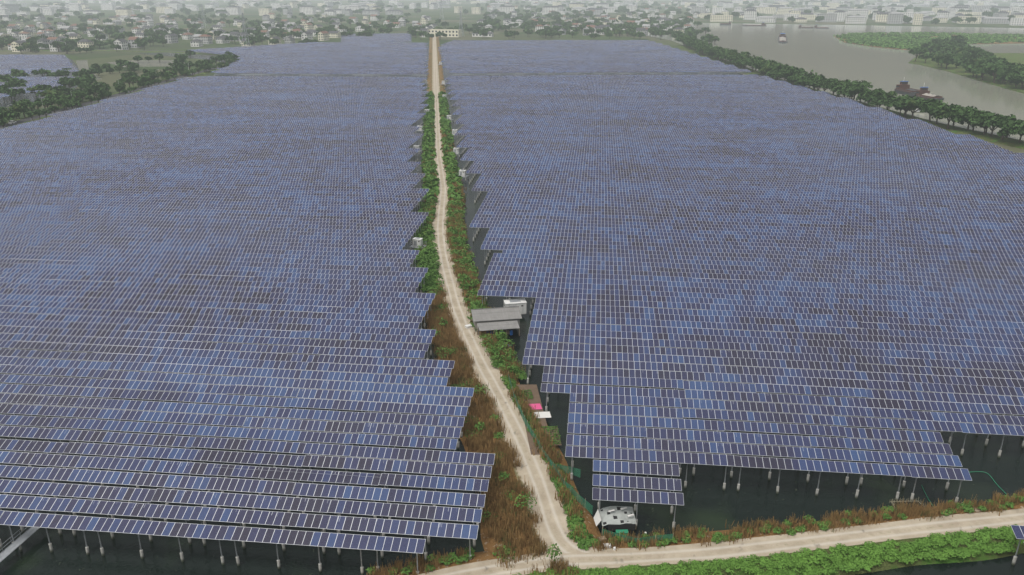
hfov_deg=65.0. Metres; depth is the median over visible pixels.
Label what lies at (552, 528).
dirt tracks
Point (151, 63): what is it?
village pond
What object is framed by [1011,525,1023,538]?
solar array
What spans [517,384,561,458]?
vegetable plots
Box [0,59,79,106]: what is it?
pond water
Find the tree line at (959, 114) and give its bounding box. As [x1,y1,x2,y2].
[674,35,1023,136]
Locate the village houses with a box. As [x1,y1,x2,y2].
[0,0,1023,51]
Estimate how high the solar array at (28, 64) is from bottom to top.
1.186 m
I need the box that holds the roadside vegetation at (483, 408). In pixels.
[369,94,1023,574]
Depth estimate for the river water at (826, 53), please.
813.33 m
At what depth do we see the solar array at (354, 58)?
754.21 m
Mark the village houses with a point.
(836, 13)
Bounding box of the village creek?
[76,60,100,79]
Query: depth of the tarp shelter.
106.06 m
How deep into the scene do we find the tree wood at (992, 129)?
437.62 m
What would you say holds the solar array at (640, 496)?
on the solar array supports
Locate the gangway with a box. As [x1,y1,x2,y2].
[0,526,39,561]
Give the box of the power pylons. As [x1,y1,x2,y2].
[40,0,463,45]
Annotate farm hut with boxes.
[465,306,521,346]
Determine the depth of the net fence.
113.68 m
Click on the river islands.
(1016, 58)
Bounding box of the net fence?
[508,371,674,542]
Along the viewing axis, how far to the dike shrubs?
179.90 m
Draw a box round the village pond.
[106,60,184,66]
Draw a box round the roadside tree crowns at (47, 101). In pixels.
[0,51,239,125]
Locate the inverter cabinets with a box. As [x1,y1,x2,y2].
[409,62,919,313]
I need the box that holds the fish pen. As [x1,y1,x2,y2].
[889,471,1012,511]
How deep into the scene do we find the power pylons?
1030.34 m
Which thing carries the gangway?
in the pond water at (710, 503)
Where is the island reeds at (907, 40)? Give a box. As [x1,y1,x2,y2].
[833,31,1023,49]
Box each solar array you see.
[0,54,78,74]
[0,76,73,97]
[0,76,494,553]
[190,42,428,74]
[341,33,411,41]
[438,40,750,72]
[444,74,1023,480]
[592,460,683,504]
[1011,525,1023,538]
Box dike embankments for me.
[397,37,1023,574]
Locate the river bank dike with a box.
[676,45,1023,148]
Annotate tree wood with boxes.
[0,2,1023,125]
[683,42,1022,142]
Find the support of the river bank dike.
on the ground
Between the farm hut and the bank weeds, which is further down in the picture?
the bank weeds
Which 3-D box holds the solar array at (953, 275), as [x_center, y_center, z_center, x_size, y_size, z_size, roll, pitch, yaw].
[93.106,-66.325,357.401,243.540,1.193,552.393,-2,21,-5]
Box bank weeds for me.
[512,524,1023,574]
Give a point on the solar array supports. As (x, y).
(484, 298)
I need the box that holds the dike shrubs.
[365,90,1023,574]
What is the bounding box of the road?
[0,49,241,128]
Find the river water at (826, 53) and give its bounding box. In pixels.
[623,22,1023,140]
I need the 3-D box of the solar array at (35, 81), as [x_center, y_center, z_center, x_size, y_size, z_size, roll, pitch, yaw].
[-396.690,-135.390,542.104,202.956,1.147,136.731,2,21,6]
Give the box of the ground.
[0,0,1023,152]
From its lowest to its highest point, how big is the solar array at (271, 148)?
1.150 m
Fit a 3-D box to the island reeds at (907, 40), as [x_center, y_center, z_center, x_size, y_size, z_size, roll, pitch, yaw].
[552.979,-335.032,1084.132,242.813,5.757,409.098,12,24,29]
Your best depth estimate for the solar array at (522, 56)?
762.91 m
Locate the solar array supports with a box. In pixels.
[0,72,1023,574]
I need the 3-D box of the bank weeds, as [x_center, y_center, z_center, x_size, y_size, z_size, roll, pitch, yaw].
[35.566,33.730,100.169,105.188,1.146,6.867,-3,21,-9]
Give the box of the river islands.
[834,33,1023,93]
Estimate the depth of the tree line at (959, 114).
477.27 m
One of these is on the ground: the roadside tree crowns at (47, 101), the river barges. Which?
the roadside tree crowns at (47, 101)
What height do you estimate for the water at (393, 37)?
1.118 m
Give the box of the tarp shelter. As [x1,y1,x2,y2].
[594,506,659,549]
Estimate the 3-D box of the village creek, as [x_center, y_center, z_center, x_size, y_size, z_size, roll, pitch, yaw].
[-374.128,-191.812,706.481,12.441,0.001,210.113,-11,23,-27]
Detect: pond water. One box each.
[0,45,1023,574]
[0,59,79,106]
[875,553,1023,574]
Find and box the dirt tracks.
[418,36,1023,574]
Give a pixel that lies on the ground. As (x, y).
(250, 13)
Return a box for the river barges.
[720,21,943,99]

